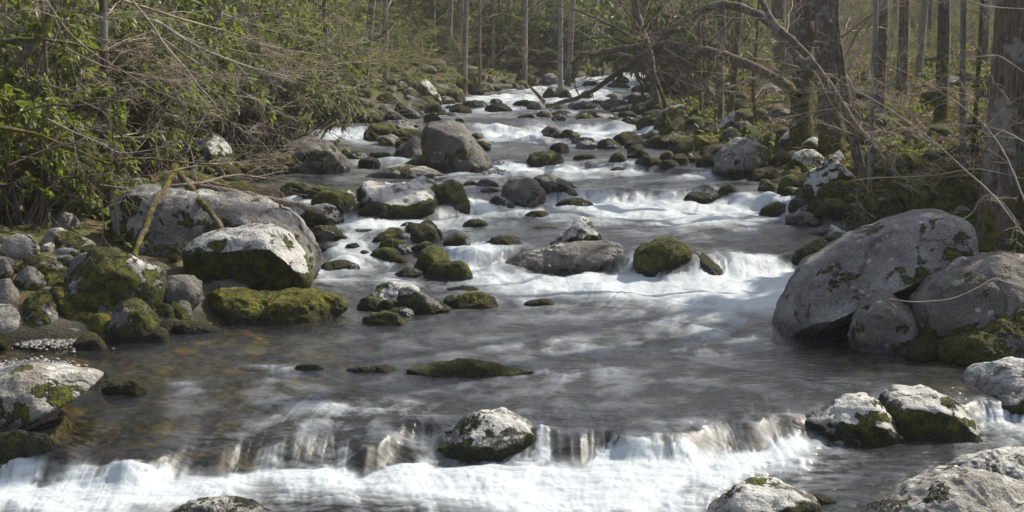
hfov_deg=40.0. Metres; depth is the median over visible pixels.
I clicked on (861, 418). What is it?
boulder
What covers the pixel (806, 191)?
boulder
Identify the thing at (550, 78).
bank stone
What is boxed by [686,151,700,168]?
boulder
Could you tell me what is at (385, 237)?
boulder
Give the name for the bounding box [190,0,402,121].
overhanging branch
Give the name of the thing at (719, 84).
tree
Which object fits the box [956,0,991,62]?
tree
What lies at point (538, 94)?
fallen branch
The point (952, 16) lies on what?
rhododendron bush
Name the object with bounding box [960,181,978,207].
boulder
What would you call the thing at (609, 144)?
boulder
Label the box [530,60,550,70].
bank stone
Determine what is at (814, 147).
bank stone
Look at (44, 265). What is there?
boulder
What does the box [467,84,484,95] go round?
bank stone
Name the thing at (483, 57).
bank stone
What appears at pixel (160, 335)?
boulder
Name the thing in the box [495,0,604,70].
rhododendron bush
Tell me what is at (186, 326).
boulder
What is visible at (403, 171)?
boulder
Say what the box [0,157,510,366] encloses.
gravel
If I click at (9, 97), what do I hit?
rhododendron bush
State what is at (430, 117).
bank stone
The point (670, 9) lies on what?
overhanging branch
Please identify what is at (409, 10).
tree
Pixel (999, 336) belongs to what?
boulder
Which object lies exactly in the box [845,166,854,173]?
bank stone
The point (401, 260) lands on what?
boulder
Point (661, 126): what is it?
boulder
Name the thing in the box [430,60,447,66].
bank stone
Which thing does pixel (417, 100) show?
bank stone
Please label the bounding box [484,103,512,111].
boulder
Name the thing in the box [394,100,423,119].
boulder
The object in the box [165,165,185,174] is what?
boulder
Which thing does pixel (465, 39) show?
tree
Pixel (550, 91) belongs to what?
boulder
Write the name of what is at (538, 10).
tree
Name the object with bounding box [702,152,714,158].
bank stone
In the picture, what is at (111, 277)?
boulder
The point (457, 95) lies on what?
boulder
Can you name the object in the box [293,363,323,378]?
boulder
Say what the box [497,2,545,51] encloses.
rhododendron bush
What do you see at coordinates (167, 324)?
boulder
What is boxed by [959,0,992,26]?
bare shrub
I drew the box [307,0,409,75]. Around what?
rhododendron bush
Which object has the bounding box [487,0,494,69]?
tree
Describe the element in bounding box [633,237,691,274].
boulder
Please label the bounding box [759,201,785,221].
boulder
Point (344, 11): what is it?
rhododendron bush
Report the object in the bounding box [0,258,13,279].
boulder
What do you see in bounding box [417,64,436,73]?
bank stone
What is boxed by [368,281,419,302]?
boulder
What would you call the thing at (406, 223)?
boulder
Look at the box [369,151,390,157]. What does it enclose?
boulder
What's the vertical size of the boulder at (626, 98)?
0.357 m
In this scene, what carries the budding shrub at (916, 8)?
on the ground at (98, 442)
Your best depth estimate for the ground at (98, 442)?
12.55 m
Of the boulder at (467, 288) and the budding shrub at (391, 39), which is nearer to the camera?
the boulder at (467, 288)
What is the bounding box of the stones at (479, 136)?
[54,47,825,237]
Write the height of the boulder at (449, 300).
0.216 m
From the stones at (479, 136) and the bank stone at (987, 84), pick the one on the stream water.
the stones at (479, 136)
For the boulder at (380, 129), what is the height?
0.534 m
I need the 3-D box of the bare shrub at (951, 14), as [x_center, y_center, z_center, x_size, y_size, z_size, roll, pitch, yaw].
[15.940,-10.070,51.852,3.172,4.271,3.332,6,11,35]
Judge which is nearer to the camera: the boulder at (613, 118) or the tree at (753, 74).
the tree at (753, 74)
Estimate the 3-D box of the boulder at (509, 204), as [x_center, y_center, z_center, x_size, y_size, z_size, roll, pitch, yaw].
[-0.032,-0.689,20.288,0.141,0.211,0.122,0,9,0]
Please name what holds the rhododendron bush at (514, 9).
on the ground at (98, 442)
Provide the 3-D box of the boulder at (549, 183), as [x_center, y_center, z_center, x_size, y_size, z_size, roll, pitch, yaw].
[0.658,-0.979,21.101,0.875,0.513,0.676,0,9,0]
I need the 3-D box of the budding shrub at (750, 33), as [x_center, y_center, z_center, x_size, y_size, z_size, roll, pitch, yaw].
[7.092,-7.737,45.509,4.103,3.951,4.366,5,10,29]
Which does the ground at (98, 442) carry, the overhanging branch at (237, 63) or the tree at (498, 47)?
the tree at (498, 47)
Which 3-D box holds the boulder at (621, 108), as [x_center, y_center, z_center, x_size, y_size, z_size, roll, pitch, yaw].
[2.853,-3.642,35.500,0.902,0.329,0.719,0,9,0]
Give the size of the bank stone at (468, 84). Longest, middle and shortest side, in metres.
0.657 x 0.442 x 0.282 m
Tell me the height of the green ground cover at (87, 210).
8.560 m
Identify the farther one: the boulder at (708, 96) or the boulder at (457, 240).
the boulder at (708, 96)
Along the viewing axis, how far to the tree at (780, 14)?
41.67 m
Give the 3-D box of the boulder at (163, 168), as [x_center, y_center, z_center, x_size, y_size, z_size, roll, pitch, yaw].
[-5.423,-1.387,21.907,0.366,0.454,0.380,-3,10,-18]
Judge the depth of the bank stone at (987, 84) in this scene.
29.81 m
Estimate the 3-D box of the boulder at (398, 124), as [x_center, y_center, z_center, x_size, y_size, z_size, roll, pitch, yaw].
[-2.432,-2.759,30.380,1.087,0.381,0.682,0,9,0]
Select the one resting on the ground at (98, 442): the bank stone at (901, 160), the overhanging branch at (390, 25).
the bank stone at (901, 160)
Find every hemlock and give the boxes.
[971,75,989,98]
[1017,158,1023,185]
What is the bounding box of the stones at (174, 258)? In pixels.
[31,45,769,262]
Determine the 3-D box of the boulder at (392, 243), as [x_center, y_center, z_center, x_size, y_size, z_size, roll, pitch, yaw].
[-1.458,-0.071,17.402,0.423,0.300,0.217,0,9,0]
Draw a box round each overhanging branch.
[0,0,66,89]
[0,0,197,104]
[0,0,281,125]
[0,97,308,264]
[0,124,127,190]
[9,124,89,165]
[19,36,318,238]
[46,0,226,146]
[47,119,201,175]
[65,47,228,135]
[119,0,364,110]
[131,0,284,163]
[136,120,325,226]
[149,25,327,202]
[154,19,408,171]
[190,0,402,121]
[211,3,472,171]
[249,120,346,172]
[281,0,491,106]
[282,0,428,125]
[320,68,441,158]
[462,0,632,147]
[470,0,637,60]
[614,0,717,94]
[631,0,734,124]
[635,0,683,37]
[750,70,1023,235]
[756,47,934,170]
[786,21,1023,199]
[826,49,1023,226]
[850,165,1023,199]
[864,35,1023,175]
[890,278,1023,302]
[932,0,1023,28]
[960,191,1022,257]
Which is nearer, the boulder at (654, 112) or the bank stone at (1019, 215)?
the bank stone at (1019, 215)
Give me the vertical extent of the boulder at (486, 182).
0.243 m
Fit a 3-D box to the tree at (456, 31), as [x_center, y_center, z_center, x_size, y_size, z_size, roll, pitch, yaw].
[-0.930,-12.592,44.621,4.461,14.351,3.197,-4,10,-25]
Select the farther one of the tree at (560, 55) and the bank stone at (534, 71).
the bank stone at (534, 71)
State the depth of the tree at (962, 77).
20.43 m
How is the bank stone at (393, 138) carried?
in the stream water
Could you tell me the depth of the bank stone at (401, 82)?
40.10 m
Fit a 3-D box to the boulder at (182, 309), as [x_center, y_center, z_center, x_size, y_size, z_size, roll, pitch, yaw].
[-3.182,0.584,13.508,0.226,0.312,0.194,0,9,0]
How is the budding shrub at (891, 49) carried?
on the ground at (98, 442)
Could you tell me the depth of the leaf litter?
27.57 m
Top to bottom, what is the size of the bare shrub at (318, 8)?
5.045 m
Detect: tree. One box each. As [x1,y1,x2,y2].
[0,0,295,206]
[256,0,330,96]
[276,4,418,62]
[300,0,375,88]
[382,0,449,83]
[406,0,411,53]
[430,0,435,60]
[438,0,452,66]
[438,3,473,52]
[453,0,483,66]
[462,0,468,93]
[469,0,550,84]
[470,0,529,60]
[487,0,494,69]
[494,0,802,121]
[502,0,512,66]
[522,0,527,80]
[535,0,540,70]
[535,0,862,130]
[552,0,661,103]
[557,0,608,87]
[564,0,575,86]
[578,0,622,77]
[593,0,598,67]
[595,0,617,82]
[600,0,628,76]
[634,0,750,111]
[645,0,792,125]
[650,63,667,108]
[682,0,905,184]
[683,0,736,81]
[693,0,900,180]
[714,0,725,118]
[727,0,742,112]
[760,0,785,72]
[764,0,771,57]
[771,0,773,70]
[785,0,795,74]
[789,0,849,146]
[814,0,915,155]
[866,0,878,193]
[875,0,888,112]
[891,0,898,49]
[894,0,910,98]
[915,0,928,72]
[927,0,932,50]
[933,0,950,121]
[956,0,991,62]
[959,0,966,167]
[971,0,989,143]
[976,0,1023,252]
[1015,87,1023,220]
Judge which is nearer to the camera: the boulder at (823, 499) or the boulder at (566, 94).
the boulder at (823, 499)
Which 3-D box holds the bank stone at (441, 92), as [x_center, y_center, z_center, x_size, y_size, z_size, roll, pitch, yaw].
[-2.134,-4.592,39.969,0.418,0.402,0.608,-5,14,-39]
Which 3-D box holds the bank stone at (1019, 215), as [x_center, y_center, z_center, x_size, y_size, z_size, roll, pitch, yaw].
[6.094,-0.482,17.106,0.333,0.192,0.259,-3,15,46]
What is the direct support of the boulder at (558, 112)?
in the stream water
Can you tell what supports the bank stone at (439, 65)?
on the ground at (98, 442)
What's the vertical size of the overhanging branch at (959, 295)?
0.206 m
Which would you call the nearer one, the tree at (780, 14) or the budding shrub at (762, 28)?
the tree at (780, 14)
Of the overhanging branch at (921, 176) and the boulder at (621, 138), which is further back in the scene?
the boulder at (621, 138)
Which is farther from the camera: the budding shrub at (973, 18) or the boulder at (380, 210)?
the budding shrub at (973, 18)
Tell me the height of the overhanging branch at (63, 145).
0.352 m
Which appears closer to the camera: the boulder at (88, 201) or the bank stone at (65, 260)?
the bank stone at (65, 260)
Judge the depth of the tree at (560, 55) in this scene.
43.94 m
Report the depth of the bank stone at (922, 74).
33.68 m
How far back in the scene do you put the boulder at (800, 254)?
16.69 m
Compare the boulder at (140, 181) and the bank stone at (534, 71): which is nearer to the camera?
the boulder at (140, 181)
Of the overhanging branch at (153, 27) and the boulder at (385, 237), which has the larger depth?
the boulder at (385, 237)
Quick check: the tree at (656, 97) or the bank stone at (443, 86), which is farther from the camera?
the bank stone at (443, 86)
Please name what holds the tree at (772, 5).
on the ground at (98, 442)
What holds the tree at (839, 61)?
on the ground at (98, 442)
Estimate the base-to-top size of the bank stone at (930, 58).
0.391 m
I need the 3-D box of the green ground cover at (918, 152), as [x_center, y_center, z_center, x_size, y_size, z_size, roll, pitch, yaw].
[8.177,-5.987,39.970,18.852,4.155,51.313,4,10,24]
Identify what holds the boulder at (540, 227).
in the stream water
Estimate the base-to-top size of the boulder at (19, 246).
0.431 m
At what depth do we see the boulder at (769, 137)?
24.99 m
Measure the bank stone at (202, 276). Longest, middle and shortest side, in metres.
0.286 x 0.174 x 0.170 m
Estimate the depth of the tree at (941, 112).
25.80 m
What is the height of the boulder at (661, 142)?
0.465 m
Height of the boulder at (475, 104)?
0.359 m
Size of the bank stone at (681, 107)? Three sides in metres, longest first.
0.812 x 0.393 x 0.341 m
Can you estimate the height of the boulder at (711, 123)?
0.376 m
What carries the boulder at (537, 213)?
in the stream water
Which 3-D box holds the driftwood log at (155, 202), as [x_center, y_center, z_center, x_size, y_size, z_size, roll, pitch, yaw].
[-3.981,-0.493,14.902,0.484,0.748,2.612,-1,9,-4]
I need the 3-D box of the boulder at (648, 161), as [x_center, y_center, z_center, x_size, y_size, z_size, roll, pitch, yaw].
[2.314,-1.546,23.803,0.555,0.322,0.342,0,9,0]
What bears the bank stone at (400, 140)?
in the stream water
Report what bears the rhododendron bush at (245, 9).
on the ground at (98, 442)
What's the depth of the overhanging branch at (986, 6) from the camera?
11.82 m
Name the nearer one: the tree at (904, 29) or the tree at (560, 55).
the tree at (904, 29)
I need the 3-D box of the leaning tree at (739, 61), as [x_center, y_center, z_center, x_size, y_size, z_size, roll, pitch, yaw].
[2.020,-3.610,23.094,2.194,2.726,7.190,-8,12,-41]
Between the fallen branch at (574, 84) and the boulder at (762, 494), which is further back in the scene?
the fallen branch at (574, 84)
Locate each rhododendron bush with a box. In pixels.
[0,0,174,212]
[0,0,207,175]
[0,0,282,165]
[0,15,141,224]
[0,71,200,232]
[0,107,152,221]
[1,0,280,171]
[2,57,106,200]
[3,0,145,109]
[60,0,307,61]
[66,7,243,177]
[72,1,234,165]
[111,0,291,166]
[158,0,305,107]
[178,28,317,146]
[189,7,376,147]
[193,0,365,154]
[198,0,330,62]
[255,0,390,88]
[302,0,366,29]
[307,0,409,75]
[367,0,453,47]
[376,0,504,55]
[412,0,497,51]
[428,4,484,48]
[457,0,535,58]
[484,0,547,37]
[485,0,586,55]
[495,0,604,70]
[495,0,609,78]
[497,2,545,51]
[557,0,613,22]
[576,0,645,63]
[579,0,631,59]
[586,0,761,95]
[587,0,757,75]
[596,0,785,95]
[624,0,770,66]
[786,0,871,41]
[840,0,919,39]
[889,1,975,27]
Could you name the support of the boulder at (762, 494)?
in the stream water
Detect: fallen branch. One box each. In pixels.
[530,86,545,103]
[573,75,578,94]
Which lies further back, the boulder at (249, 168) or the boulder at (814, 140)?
the boulder at (814, 140)
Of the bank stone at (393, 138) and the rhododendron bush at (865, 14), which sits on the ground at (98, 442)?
the rhododendron bush at (865, 14)
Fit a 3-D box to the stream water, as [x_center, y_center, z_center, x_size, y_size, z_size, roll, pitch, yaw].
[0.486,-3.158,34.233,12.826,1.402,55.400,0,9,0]
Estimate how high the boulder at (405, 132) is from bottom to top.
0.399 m
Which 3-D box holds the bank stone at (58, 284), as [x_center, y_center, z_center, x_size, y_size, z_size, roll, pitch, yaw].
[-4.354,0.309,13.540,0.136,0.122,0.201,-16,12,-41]
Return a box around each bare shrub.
[0,0,182,153]
[0,8,31,70]
[46,0,202,169]
[286,0,351,44]
[427,0,483,67]
[495,2,520,54]
[745,33,789,95]
[760,0,790,31]
[813,22,871,99]
[839,0,869,64]
[840,0,871,36]
[878,0,951,37]
[911,0,975,44]
[913,0,971,35]
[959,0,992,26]
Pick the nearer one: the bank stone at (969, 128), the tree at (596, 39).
the bank stone at (969, 128)
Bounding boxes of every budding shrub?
[283,0,382,101]
[338,0,398,51]
[366,0,437,58]
[373,19,405,51]
[377,4,452,71]
[433,24,476,68]
[436,0,490,54]
[685,0,788,72]
[741,0,789,62]
[741,32,781,75]
[839,0,916,48]
[841,5,927,73]
[845,10,910,67]
[855,0,920,46]
[858,0,933,35]
[909,21,937,56]
[910,0,973,33]
[926,2,991,60]
[933,0,994,35]
[954,3,994,45]
[972,5,993,42]
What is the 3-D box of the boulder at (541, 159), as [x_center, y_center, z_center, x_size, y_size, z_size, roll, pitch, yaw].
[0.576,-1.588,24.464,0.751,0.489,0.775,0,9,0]
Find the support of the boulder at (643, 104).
on the ground at (98, 442)
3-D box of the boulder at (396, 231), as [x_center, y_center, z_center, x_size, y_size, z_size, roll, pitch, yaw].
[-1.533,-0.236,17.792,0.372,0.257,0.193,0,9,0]
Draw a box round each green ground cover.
[7,43,611,256]
[662,19,1023,240]
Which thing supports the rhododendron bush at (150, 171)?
on the ground at (98, 442)
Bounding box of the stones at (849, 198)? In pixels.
[249,52,896,202]
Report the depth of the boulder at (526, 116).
32.80 m
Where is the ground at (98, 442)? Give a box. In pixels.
[0,0,1023,511]
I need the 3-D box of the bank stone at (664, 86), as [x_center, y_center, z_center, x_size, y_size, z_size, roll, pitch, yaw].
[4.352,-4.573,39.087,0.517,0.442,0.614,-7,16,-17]
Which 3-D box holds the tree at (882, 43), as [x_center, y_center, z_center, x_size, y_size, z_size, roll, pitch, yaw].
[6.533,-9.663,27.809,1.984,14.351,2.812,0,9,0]
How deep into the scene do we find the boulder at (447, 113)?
33.83 m
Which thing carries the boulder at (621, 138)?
on the ground at (98, 442)
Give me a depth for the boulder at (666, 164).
23.48 m
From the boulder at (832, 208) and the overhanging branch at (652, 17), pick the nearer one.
the boulder at (832, 208)
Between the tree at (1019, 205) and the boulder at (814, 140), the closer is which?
the tree at (1019, 205)
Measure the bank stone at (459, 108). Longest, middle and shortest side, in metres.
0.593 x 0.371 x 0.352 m
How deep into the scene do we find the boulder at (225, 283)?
14.35 m
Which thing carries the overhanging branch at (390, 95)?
on the ground at (98, 442)
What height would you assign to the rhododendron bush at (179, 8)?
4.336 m
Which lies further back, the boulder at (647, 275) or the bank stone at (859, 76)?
the bank stone at (859, 76)
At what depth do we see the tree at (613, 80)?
47.09 m
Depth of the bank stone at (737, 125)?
27.87 m
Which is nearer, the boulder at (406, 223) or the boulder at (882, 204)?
the boulder at (882, 204)
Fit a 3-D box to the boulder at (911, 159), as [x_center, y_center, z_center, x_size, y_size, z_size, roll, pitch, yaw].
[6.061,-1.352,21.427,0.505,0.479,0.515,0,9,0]
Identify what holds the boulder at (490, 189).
in the stream water
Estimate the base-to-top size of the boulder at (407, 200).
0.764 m
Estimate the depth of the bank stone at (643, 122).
30.40 m
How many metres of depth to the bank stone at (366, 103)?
34.11 m
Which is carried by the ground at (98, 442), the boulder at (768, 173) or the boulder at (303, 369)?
the boulder at (768, 173)
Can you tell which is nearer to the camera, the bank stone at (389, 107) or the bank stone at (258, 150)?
the bank stone at (258, 150)
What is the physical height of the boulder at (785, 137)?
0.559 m
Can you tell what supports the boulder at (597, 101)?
in the stream water
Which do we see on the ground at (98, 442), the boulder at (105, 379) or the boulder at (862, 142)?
the boulder at (862, 142)
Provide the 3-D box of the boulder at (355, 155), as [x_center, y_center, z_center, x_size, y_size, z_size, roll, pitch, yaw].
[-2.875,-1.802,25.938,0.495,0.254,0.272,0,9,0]
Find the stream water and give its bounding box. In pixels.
[0,72,1023,511]
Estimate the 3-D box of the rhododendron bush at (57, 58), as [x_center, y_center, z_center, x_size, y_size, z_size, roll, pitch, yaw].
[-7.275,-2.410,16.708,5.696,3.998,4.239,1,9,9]
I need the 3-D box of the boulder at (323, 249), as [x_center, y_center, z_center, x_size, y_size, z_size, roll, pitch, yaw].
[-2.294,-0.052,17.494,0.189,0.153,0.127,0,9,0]
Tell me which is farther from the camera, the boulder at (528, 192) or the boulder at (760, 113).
the boulder at (760, 113)
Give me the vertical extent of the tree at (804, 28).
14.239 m
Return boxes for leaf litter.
[657,20,1023,252]
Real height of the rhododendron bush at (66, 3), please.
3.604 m
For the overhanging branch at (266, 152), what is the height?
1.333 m
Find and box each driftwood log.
[99,141,286,191]
[114,163,177,257]
[160,171,325,214]
[177,172,223,228]
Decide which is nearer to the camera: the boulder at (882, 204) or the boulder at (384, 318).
the boulder at (384, 318)
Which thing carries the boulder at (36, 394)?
on the ground at (98, 442)
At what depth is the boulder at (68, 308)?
13.10 m
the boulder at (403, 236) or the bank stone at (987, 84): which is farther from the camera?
the bank stone at (987, 84)
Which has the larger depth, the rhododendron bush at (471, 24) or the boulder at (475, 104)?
the rhododendron bush at (471, 24)
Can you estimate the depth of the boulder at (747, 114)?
28.53 m
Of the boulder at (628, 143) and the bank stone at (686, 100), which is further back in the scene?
the bank stone at (686, 100)
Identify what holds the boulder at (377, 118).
on the ground at (98, 442)
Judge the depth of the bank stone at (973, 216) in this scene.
16.97 m
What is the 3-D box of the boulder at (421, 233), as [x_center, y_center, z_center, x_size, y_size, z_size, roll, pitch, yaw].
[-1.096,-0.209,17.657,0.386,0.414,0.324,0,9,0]
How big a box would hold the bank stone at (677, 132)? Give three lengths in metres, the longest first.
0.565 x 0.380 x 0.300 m
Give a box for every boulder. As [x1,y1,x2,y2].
[0,233,39,258]
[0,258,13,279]
[0,278,19,303]
[0,304,19,332]
[0,359,103,440]
[0,429,64,467]
[12,266,45,290]
[19,254,67,280]
[21,289,58,328]
[40,227,95,249]
[40,242,54,251]
[44,274,61,286]
[48,286,80,319]
[50,212,80,228]
[51,247,79,256]
[63,247,166,312]
[67,331,107,359]
[73,312,94,323]
[76,197,97,209]
[87,313,111,333]
[90,367,111,393]
[101,379,145,407]
[104,306,116,316]
[105,297,160,348]
[109,184,322,281]
[115,167,130,183]
[128,178,142,185]
[145,327,168,350]
[155,153,169,170]
[156,303,174,319]
[160,318,173,335]
[164,274,203,309]
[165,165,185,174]
[170,300,192,319]
[170,495,275,511]
[173,319,224,339]
[182,223,313,290]
[185,172,229,186]
[188,134,233,171]
[205,287,347,334]
[209,279,249,288]
[239,164,265,182]
[258,152,298,181]
[280,180,308,198]
[284,136,350,185]
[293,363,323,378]
[298,185,335,204]
[298,203,344,229]
[310,98,346,128]
[310,225,342,248]
[311,189,361,229]
[321,246,332,257]
[321,259,359,281]
[330,235,347,244]
[345,111,383,129]
[346,151,367,163]
[346,243,359,248]
[346,364,394,372]
[351,229,371,233]
[357,181,437,218]
[357,296,379,315]
[359,203,392,218]
[362,310,405,328]
[363,123,395,146]
[365,164,443,178]
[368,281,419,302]
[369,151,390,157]
[370,247,401,261]
[376,234,400,242]
[376,299,399,311]
[377,227,403,236]
[378,120,423,130]
[379,238,408,248]
[388,307,413,316]
[390,128,421,138]
[393,136,421,157]
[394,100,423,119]
[395,257,406,262]
[395,267,422,276]
[396,244,411,254]
[396,286,451,314]
[398,233,408,239]
[400,222,412,226]
[405,156,443,172]
[405,223,419,232]
[406,358,534,376]
[408,176,436,192]
[410,223,439,243]
[411,241,436,253]
[413,245,450,273]
[417,79,442,104]
[420,220,437,229]
[421,120,492,173]
[423,260,472,280]
[424,101,441,115]
[434,179,470,213]
[436,112,456,115]
[437,229,442,237]
[437,407,534,461]
[443,88,465,103]
[443,235,470,246]
[443,295,455,305]
[447,285,478,290]
[452,291,497,308]
[462,100,487,107]
[462,219,487,226]
[463,180,477,185]
[476,178,498,186]
[481,187,500,191]
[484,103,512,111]
[486,235,521,244]
[490,196,505,205]
[501,177,545,207]
[505,240,624,274]
[506,201,514,207]
[512,100,540,106]
[517,114,534,117]
[524,298,554,305]
[525,211,548,216]
[526,150,563,167]
[531,225,557,228]
[533,174,578,195]
[542,87,562,97]
[550,216,601,244]
[552,111,571,114]
[555,197,592,205]
[559,89,571,97]
[571,101,587,108]
[571,137,595,143]
[573,154,596,159]
[575,141,597,149]
[579,108,615,118]
[583,81,597,85]
[589,100,601,103]
[597,138,620,152]
[599,98,626,107]
[606,93,619,98]
[607,82,629,90]
[607,117,621,121]
[608,152,627,162]
[609,105,630,116]
[610,167,624,170]
[613,131,644,151]
[615,77,629,82]
[618,111,636,119]
[622,93,640,101]
[624,119,636,124]
[624,139,640,151]
[627,149,648,157]
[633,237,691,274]
[635,155,661,166]
[637,102,646,109]
[642,109,659,116]
[642,134,691,153]
[643,130,658,140]
[643,274,655,277]
[653,107,684,134]
[659,151,673,160]
[659,159,679,174]
[672,153,688,168]
[683,116,703,130]
[684,191,720,203]
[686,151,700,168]
[692,135,720,150]
[692,251,722,275]
[696,156,713,172]
[699,146,710,157]
[704,87,714,107]
[704,121,716,126]
[706,476,821,511]
[711,137,772,184]
[718,112,736,130]
[719,184,739,193]
[720,127,739,141]
[735,109,754,125]
[740,125,757,136]
[750,167,779,184]
[757,109,768,119]
[758,181,776,194]
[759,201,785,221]
[760,132,778,147]
[765,82,780,93]
[772,208,977,351]
[777,174,800,193]
[779,131,789,142]
[780,186,800,195]
[785,169,801,175]
[788,198,808,213]
[789,149,824,170]
[791,239,827,265]
[795,184,814,201]
[800,137,817,146]
[803,161,854,198]
[805,392,903,445]
[806,199,819,212]
[813,494,837,504]
[814,198,846,220]
[816,180,866,201]
[824,235,837,242]
[826,225,845,236]
[829,150,845,162]
[843,203,859,224]
[847,288,918,361]
[856,465,1023,511]
[859,134,877,148]
[859,189,904,223]
[862,113,893,128]
[872,165,893,183]
[878,384,985,442]
[897,169,968,212]
[900,152,925,170]
[901,127,923,136]
[907,250,1023,337]
[920,90,950,107]
[926,124,953,137]
[937,308,1023,366]
[941,446,1023,480]
[949,76,958,87]
[953,205,971,211]
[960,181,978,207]
[961,356,1023,414]
[971,221,976,231]
[1005,239,1023,253]
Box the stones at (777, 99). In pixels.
[646,67,905,175]
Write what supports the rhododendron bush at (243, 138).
on the ground at (98, 442)
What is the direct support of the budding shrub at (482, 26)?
on the ground at (98, 442)
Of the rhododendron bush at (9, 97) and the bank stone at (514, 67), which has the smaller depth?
the rhododendron bush at (9, 97)
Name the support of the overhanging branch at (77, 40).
attached to the overhanging branch at (12, 129)
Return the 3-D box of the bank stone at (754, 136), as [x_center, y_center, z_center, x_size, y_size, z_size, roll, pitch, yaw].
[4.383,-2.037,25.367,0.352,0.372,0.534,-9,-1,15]
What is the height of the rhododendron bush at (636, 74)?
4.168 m
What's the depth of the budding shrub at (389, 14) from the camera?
46.64 m
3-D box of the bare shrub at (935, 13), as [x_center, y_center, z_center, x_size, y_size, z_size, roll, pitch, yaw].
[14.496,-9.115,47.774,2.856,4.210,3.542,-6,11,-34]
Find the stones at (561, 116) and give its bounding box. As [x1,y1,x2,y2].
[438,99,635,121]
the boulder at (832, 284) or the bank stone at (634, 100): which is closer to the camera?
the boulder at (832, 284)
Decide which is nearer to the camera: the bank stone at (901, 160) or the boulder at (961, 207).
the boulder at (961, 207)
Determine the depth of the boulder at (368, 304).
14.28 m
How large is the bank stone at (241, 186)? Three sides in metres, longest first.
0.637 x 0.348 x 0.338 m
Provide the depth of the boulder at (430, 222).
18.23 m
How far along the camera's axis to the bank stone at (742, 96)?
33.63 m
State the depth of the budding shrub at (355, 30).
33.86 m
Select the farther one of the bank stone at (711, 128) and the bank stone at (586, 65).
the bank stone at (586, 65)
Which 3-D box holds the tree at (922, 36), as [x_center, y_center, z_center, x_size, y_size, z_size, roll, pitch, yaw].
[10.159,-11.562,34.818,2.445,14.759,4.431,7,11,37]
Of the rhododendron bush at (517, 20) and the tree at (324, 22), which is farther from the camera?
the rhododendron bush at (517, 20)
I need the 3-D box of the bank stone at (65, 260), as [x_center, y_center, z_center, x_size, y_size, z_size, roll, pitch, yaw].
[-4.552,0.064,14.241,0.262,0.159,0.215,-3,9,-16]
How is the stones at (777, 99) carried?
on the ground at (98, 442)
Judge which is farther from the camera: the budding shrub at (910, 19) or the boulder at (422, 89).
the budding shrub at (910, 19)
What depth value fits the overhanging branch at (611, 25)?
23.65 m
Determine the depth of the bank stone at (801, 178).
20.51 m
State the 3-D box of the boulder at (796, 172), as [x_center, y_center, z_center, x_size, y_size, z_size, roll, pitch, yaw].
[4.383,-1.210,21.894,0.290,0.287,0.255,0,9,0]
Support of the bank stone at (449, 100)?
on the ground at (98, 442)
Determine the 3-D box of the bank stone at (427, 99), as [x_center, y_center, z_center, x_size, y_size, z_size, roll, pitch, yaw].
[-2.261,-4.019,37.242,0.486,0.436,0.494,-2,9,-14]
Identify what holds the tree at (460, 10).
on the ground at (98, 442)
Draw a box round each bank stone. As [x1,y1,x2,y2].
[0,256,15,266]
[0,333,10,349]
[12,267,18,273]
[53,282,62,286]
[55,254,74,266]
[88,207,109,221]
[153,264,165,270]
[185,270,208,282]
[217,164,241,180]
[224,182,255,191]
[233,153,240,161]
[239,142,261,153]
[241,152,253,159]
[272,147,284,152]
[351,97,368,108]
[358,156,380,169]
[376,134,398,145]
[378,93,396,105]
[378,104,394,114]
[383,114,406,120]
[388,43,404,55]
[394,81,408,88]
[395,137,409,146]
[398,75,418,89]
[401,71,415,76]
[404,90,418,97]
[407,53,420,60]
[409,98,426,112]
[410,58,424,66]
[411,102,421,110]
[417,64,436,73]
[420,96,434,102]
[423,112,440,122]
[424,62,450,71]
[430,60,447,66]
[433,84,448,88]
[436,87,445,95]
[440,96,454,103]
[449,104,471,113]
[453,81,473,87]
[456,65,477,73]
[460,70,484,81]
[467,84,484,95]
[468,49,477,57]
[468,55,475,65]
[475,54,489,61]
[477,141,490,150]
[508,61,521,70]
[516,72,536,86]
[519,65,539,75]
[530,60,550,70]
[541,73,556,84]
[541,126,561,138]
[543,69,556,75]
[549,143,569,152]
[561,129,573,138]
[579,60,592,69]
[582,102,603,109]
[627,144,642,153]
[629,96,647,104]
[630,104,645,117]
[631,83,644,92]
[636,116,655,130]
[644,83,650,93]
[645,100,662,111]
[661,83,672,92]
[666,86,678,95]
[669,131,685,135]
[670,139,694,154]
[675,105,688,114]
[683,97,697,102]
[688,109,704,117]
[689,89,702,97]
[693,126,720,134]
[702,146,720,155]
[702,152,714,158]
[713,119,722,123]
[726,98,751,110]
[734,121,754,128]
[735,94,746,100]
[747,80,763,87]
[747,132,762,142]
[767,107,789,118]
[772,128,788,139]
[772,150,797,163]
[775,142,792,150]
[785,211,819,229]
[786,147,798,150]
[797,173,807,186]
[798,145,821,153]
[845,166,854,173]
[853,221,869,229]
[854,89,869,100]
[857,70,870,79]
[861,73,870,84]
[863,151,906,174]
[876,54,895,61]
[898,134,919,144]
[905,332,940,362]
[914,72,934,79]
[921,150,946,161]
[924,56,935,65]
[942,146,969,155]
[945,165,969,178]
[950,210,977,222]
[955,69,981,76]
[955,74,984,87]
[966,120,985,137]
[969,142,983,152]
[983,80,989,87]
[1015,211,1021,219]
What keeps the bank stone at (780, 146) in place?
on the ground at (98, 442)
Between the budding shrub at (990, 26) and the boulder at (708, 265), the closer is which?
the boulder at (708, 265)
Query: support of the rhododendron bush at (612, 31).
on the ground at (98, 442)
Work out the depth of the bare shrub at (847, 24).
40.22 m
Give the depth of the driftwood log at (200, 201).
15.38 m
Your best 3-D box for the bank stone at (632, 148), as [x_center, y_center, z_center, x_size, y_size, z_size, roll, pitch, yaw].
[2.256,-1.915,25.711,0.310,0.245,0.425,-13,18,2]
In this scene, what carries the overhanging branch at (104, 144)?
attached to the overhanging branch at (12, 129)

